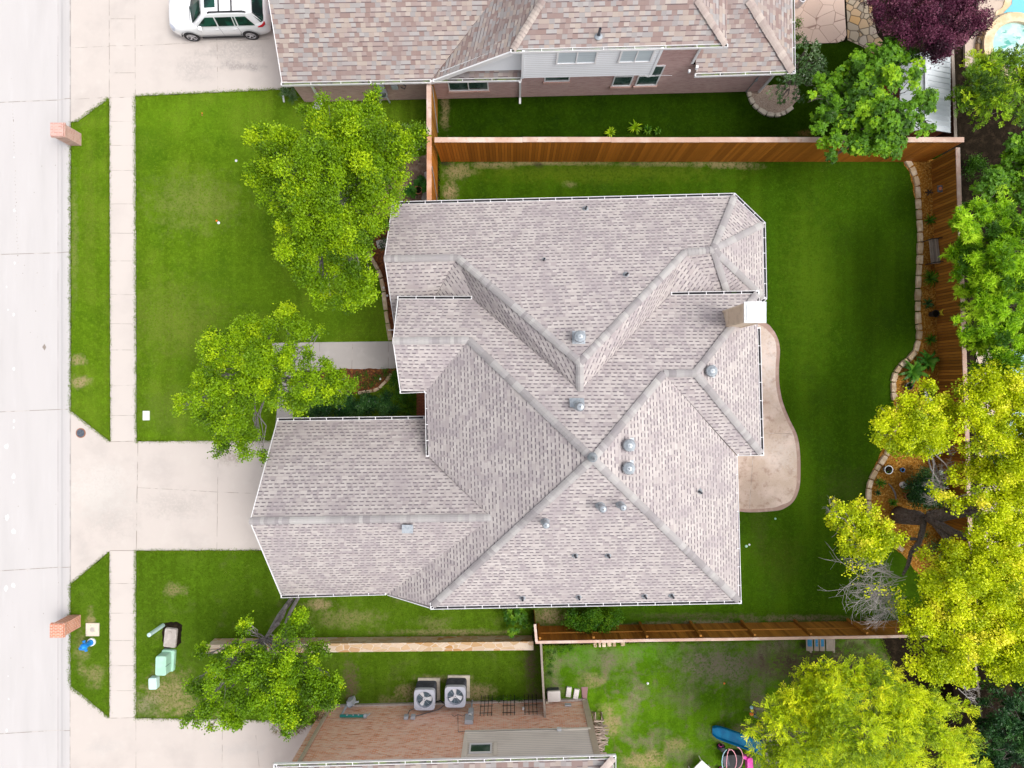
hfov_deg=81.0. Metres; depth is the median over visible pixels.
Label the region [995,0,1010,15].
pool coping
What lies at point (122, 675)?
sidewalk
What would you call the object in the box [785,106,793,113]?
edging stone
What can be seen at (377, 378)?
shrub
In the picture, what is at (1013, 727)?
evergreen shrub
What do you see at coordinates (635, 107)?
lawn
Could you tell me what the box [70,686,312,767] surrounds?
driveway
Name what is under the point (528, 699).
trellis
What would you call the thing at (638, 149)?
wooden fence
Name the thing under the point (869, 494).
edging stone
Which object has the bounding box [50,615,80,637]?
mailbox
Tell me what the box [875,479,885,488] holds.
plant
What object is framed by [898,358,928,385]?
hosta
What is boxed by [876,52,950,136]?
shed
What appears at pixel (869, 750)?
mimosa tree
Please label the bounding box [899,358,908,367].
edging stone
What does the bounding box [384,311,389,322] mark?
edging stone
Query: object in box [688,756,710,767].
table
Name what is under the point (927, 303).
plant
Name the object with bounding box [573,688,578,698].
paving block
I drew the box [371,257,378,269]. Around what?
edging stone
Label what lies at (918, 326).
edging stone
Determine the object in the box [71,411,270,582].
driveway
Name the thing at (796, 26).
shrub
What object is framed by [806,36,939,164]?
maple tree
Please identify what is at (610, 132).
plant
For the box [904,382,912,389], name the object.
flower pot
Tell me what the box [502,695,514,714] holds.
trellis
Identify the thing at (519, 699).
weeds
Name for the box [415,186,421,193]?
flower pot
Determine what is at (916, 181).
edging stone
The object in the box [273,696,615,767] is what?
house
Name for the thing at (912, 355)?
edging stone
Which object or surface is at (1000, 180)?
maple tree
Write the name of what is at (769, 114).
edging stone
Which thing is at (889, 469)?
flower pot
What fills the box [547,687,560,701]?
cooler
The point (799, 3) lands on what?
white planter
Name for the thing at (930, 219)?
plant
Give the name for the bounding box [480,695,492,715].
trellis
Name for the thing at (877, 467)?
edging stone
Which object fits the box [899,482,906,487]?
garden figurine
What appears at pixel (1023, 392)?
pool water
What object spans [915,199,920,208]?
edging stone
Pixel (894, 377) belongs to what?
edging stone
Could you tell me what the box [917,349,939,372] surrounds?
hosta
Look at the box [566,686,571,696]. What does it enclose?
paving block
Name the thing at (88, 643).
fire hydrant
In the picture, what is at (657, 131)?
plant
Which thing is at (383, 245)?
shrub
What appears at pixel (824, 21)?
patio
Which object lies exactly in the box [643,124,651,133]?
plant
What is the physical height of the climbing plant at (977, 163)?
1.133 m
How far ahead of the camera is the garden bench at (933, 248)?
29.55 m
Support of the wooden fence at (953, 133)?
on the lawn at (635, 107)
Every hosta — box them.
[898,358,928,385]
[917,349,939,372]
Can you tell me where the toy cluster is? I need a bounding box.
[749,706,756,717]
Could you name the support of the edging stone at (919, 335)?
on the mulch bed at (897, 476)
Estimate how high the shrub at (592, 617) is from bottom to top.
1.171 m
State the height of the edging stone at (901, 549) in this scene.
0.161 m
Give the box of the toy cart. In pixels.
[717,744,752,767]
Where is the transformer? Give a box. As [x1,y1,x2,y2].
[155,649,175,675]
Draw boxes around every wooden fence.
[427,84,437,155]
[427,136,437,200]
[435,137,963,161]
[535,618,926,643]
[540,644,545,717]
[931,147,972,616]
[936,43,956,136]
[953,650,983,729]
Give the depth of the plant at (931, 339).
29.77 m
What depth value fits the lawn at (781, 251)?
29.97 m
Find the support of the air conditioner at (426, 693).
on the lawn at (189, 615)
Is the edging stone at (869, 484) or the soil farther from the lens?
the soil
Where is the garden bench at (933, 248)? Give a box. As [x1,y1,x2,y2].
[923,237,943,264]
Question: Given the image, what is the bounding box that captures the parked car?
[168,0,272,41]
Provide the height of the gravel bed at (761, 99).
0.001 m
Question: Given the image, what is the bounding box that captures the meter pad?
[86,623,99,635]
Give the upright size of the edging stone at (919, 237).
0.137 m
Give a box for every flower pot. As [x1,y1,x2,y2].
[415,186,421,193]
[883,466,892,473]
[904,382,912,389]
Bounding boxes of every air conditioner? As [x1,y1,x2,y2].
[414,678,439,709]
[445,675,469,707]
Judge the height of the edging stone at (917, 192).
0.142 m
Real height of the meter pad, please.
0.112 m
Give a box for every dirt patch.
[162,622,181,648]
[367,154,426,227]
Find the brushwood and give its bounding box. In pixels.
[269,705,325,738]
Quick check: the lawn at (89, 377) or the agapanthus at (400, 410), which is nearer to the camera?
the agapanthus at (400, 410)
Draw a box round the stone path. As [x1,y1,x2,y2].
[846,0,882,53]
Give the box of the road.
[0,0,70,767]
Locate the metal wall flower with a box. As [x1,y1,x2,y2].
[937,185,942,192]
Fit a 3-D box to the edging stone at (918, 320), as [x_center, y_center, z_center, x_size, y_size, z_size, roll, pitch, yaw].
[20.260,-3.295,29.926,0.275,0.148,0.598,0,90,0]
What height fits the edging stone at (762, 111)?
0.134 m
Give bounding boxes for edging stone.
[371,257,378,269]
[377,269,382,278]
[380,279,385,290]
[382,292,387,309]
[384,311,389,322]
[386,323,392,340]
[748,96,754,104]
[757,107,767,115]
[766,112,774,116]
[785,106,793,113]
[865,489,871,499]
[866,479,872,488]
[869,469,877,479]
[874,464,881,470]
[878,455,887,465]
[890,372,897,381]
[890,382,896,391]
[891,392,897,399]
[894,365,901,372]
[894,544,904,551]
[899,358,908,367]
[904,161,913,167]
[906,350,917,360]
[909,166,916,176]
[913,176,919,185]
[913,340,920,351]
[914,289,920,300]
[915,187,920,198]
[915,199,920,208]
[915,276,920,287]
[915,302,920,310]
[915,312,921,323]
[915,324,921,330]
[916,210,921,218]
[916,220,922,231]
[916,242,923,253]
[916,255,922,263]
[916,264,921,274]
[916,331,922,339]
[917,233,922,241]
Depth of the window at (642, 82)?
28.53 m
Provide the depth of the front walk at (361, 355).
29.96 m
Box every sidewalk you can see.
[109,97,136,441]
[109,551,135,717]
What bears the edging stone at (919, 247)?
on the mulch bed at (897, 476)
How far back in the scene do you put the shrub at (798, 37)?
29.71 m
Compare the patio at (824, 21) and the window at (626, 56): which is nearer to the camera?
the window at (626, 56)
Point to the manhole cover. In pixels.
(80, 432)
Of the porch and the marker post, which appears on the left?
the marker post
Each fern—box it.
[923,269,938,287]
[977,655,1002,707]
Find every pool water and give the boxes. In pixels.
[1004,0,1023,12]
[1006,354,1023,434]
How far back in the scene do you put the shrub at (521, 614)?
29.08 m
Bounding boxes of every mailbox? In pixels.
[50,123,80,145]
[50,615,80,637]
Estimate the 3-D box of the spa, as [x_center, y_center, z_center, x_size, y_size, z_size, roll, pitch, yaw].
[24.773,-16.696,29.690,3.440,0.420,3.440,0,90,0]
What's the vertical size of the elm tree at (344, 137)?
8.976 m
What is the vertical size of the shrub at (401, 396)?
0.963 m
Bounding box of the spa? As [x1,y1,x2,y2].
[975,12,1023,81]
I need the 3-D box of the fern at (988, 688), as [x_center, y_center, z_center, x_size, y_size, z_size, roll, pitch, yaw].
[23.387,14.414,29.325,1.329,0.951,2.862,0,90,0]
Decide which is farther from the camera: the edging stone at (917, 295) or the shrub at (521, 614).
the edging stone at (917, 295)
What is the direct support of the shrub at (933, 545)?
on the mulch bed at (897, 476)
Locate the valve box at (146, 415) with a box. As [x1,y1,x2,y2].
[143,411,149,419]
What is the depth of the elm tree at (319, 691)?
25.48 m
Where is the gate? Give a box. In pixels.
[533,611,537,641]
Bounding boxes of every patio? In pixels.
[734,325,796,508]
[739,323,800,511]
[795,0,845,43]
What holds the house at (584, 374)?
on the lawn at (781, 251)
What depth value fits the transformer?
29.44 m
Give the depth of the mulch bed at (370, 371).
29.96 m
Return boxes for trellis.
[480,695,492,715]
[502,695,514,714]
[524,694,537,711]
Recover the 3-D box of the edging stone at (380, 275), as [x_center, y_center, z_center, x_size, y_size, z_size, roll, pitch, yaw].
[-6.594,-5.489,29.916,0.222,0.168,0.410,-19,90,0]
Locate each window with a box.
[447,82,489,93]
[469,742,491,753]
[543,77,569,84]
[555,51,598,64]
[610,76,633,88]
[617,49,655,63]
[633,65,665,88]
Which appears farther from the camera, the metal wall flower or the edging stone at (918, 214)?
the edging stone at (918, 214)
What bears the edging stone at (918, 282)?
on the lawn at (781, 251)
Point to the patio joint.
(752, 460)
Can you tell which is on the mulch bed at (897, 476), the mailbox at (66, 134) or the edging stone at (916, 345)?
the edging stone at (916, 345)
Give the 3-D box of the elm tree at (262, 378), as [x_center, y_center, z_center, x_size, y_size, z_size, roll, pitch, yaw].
[-10.582,-0.134,26.616,7.442,6.787,6.060,-36,90,0]
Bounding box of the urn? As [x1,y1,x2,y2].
[928,310,939,316]
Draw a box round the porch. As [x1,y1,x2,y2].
[416,393,424,415]
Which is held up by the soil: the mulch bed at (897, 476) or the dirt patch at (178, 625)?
the mulch bed at (897, 476)
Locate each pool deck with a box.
[963,0,1011,66]
[976,353,1023,550]
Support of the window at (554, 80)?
in the house at (412, 49)
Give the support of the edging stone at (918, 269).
on the lawn at (781, 251)
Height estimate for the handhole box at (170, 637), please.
0.150 m
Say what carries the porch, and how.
on the lawn at (190, 120)
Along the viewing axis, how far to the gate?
28.11 m
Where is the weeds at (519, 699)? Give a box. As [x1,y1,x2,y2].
[489,695,524,702]
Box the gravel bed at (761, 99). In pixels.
[747,85,799,113]
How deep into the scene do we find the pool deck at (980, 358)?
29.97 m
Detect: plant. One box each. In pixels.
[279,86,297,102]
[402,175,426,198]
[605,126,615,136]
[629,119,641,132]
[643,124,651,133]
[654,127,660,134]
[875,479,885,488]
[888,498,898,505]
[922,297,933,308]
[923,214,936,224]
[924,332,936,345]
[961,152,988,181]
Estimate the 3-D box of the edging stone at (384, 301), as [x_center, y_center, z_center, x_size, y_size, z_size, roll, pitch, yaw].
[-6.344,-4.140,29.914,0.227,0.171,0.889,-9,90,0]
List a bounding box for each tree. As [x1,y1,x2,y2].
[168,300,361,466]
[178,598,345,741]
[240,81,431,315]
[740,653,993,767]
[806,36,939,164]
[819,359,1023,705]
[859,0,996,68]
[939,195,1023,374]
[944,43,1023,131]
[968,130,1023,221]
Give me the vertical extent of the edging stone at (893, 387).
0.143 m
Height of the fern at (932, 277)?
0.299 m
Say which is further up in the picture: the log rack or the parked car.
the parked car
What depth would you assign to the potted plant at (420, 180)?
29.57 m
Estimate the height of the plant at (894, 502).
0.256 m
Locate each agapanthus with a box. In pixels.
[390,402,402,415]
[399,400,415,415]
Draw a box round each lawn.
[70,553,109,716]
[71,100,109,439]
[135,89,447,440]
[136,550,542,723]
[437,42,939,159]
[440,161,930,627]
[544,638,905,767]
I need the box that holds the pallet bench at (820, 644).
[806,639,834,652]
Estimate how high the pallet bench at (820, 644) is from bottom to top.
0.356 m
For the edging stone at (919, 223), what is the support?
on the mulch bed at (897, 476)
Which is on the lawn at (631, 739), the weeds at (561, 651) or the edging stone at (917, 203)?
the weeds at (561, 651)
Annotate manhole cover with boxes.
[76,428,85,437]
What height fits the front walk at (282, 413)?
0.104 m
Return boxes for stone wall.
[206,635,532,652]
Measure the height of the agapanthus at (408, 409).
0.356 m
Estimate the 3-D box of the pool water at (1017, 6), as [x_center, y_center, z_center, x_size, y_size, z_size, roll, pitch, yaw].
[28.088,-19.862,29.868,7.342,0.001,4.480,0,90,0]
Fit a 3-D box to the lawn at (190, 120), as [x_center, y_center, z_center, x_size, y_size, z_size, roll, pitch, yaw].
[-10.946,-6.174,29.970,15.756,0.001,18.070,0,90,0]
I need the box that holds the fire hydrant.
[79,638,95,651]
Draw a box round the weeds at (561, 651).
[544,644,573,679]
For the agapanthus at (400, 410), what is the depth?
29.69 m
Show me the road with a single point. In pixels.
(35, 359)
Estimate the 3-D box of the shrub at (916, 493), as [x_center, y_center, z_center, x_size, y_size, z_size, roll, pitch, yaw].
[20.100,5.127,29.124,2.260,1.432,2.400,0,90,0]
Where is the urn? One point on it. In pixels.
(935, 313)
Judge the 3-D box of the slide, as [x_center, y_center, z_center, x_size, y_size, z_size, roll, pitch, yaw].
[10.953,17.301,29.190,1.951,1.460,0.710,0,90,0]
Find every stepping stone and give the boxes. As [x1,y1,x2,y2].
[376,239,385,248]
[421,192,426,200]
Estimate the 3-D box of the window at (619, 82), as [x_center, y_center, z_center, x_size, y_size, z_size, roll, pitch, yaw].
[5.260,-14.405,28.230,1.023,1.960,0.100,-1,90,0]
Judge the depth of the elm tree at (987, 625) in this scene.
24.18 m
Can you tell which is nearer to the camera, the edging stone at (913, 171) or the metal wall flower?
the metal wall flower
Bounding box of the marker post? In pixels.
[147,623,164,636]
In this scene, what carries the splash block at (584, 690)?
on the lawn at (631, 739)
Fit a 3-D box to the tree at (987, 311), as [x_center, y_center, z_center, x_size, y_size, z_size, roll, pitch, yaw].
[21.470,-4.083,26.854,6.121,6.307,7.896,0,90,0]
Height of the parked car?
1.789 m
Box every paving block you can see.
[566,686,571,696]
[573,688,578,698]
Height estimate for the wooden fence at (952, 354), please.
1.700 m
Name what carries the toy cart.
on the lawn at (631, 739)
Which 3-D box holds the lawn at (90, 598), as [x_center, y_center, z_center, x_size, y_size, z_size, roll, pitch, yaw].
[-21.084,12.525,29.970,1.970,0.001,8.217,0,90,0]
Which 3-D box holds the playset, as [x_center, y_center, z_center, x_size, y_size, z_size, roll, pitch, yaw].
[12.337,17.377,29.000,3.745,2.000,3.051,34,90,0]
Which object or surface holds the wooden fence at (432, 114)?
on the lawn at (635, 107)
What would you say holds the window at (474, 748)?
in the house at (352, 734)
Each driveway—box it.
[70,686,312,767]
[71,0,289,121]
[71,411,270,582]
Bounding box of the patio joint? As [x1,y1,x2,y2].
[749,433,792,507]
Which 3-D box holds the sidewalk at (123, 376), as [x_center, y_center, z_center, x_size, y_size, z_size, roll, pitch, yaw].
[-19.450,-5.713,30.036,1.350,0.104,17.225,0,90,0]
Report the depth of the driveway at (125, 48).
29.99 m
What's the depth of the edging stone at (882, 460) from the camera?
29.84 m
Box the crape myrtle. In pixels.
[766,35,828,104]
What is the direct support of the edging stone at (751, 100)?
on the gravel bed at (761, 99)
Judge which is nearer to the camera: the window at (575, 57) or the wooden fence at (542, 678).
the window at (575, 57)
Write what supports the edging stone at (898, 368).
on the mulch bed at (897, 476)
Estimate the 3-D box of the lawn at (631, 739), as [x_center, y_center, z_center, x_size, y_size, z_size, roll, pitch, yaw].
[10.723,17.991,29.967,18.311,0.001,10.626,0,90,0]
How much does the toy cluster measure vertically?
0.180 m
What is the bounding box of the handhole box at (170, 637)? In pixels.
[163,627,177,647]
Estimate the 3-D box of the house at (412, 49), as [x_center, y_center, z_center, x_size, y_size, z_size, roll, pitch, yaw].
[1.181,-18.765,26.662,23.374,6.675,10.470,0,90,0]
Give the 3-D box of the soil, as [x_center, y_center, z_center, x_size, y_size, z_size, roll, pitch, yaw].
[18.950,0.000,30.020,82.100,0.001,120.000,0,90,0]
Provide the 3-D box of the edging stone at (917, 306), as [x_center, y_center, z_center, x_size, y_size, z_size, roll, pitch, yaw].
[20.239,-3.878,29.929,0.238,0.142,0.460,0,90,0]
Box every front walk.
[272,341,395,369]
[275,372,292,424]
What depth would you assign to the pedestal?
29.70 m
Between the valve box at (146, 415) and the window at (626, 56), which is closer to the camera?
the window at (626, 56)
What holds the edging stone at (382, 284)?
on the lawn at (190, 120)
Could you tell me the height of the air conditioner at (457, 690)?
1.000 m
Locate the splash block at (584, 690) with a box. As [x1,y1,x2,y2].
[581,687,587,698]
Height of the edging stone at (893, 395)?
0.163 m
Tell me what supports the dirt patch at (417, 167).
on the lawn at (190, 120)
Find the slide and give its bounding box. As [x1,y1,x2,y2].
[712,725,761,754]
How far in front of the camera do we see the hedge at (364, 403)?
28.92 m
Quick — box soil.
[71,0,1023,767]
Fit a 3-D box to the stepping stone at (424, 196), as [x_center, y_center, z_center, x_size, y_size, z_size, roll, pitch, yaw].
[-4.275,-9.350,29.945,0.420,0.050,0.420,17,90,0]
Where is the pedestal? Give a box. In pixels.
[148,675,159,689]
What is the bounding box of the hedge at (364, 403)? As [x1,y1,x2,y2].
[304,389,400,416]
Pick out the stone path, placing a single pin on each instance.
(861, 31)
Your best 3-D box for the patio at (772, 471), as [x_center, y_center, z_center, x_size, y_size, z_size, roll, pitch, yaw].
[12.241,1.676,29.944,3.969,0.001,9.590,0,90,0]
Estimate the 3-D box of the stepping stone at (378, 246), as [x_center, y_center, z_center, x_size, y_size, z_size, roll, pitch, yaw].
[-6.500,-7.000,29.945,0.520,0.050,0.420,-11,90,0]
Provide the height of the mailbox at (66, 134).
1.270 m
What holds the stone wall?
on the lawn at (189, 615)
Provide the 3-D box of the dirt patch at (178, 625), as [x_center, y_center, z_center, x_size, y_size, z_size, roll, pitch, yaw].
[-16.973,12.559,29.962,1.037,0.001,1.399,0,90,0]
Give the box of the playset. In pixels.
[753,706,805,767]
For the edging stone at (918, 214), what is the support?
on the mulch bed at (897, 476)
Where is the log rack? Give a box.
[592,712,603,751]
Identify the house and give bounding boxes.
[249,193,766,609]
[268,0,795,103]
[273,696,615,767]
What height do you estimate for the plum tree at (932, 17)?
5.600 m
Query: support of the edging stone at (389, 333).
on the lawn at (190, 120)
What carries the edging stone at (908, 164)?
on the mulch bed at (897, 476)
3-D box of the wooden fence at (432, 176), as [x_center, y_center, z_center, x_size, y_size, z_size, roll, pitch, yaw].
[-3.788,-9.825,28.720,0.229,2.520,3.050,0,90,0]
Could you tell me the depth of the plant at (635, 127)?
29.79 m
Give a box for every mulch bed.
[320,368,396,393]
[370,200,423,336]
[867,159,943,615]
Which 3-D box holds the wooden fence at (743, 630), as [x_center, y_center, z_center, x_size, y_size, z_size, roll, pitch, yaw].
[11.412,11.911,29.090,20.628,1.820,0.258,-1,90,0]
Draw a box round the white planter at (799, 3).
[796,0,805,7]
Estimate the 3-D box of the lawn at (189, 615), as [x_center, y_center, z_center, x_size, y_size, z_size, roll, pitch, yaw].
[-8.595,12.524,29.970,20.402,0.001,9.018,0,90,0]
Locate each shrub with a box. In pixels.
[351,367,388,390]
[367,212,389,250]
[377,368,418,410]
[501,608,533,637]
[560,607,625,633]
[795,17,803,29]
[795,31,804,41]
[901,465,949,512]
[909,526,944,555]
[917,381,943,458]
[968,679,1023,767]
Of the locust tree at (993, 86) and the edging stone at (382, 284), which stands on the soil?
the locust tree at (993, 86)
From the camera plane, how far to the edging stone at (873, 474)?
29.88 m
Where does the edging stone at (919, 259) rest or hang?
on the mulch bed at (897, 476)
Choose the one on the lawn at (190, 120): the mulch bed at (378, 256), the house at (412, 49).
the mulch bed at (378, 256)
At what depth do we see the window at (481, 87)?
28.94 m
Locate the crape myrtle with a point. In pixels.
(788, 80)
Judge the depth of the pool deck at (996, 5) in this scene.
29.88 m

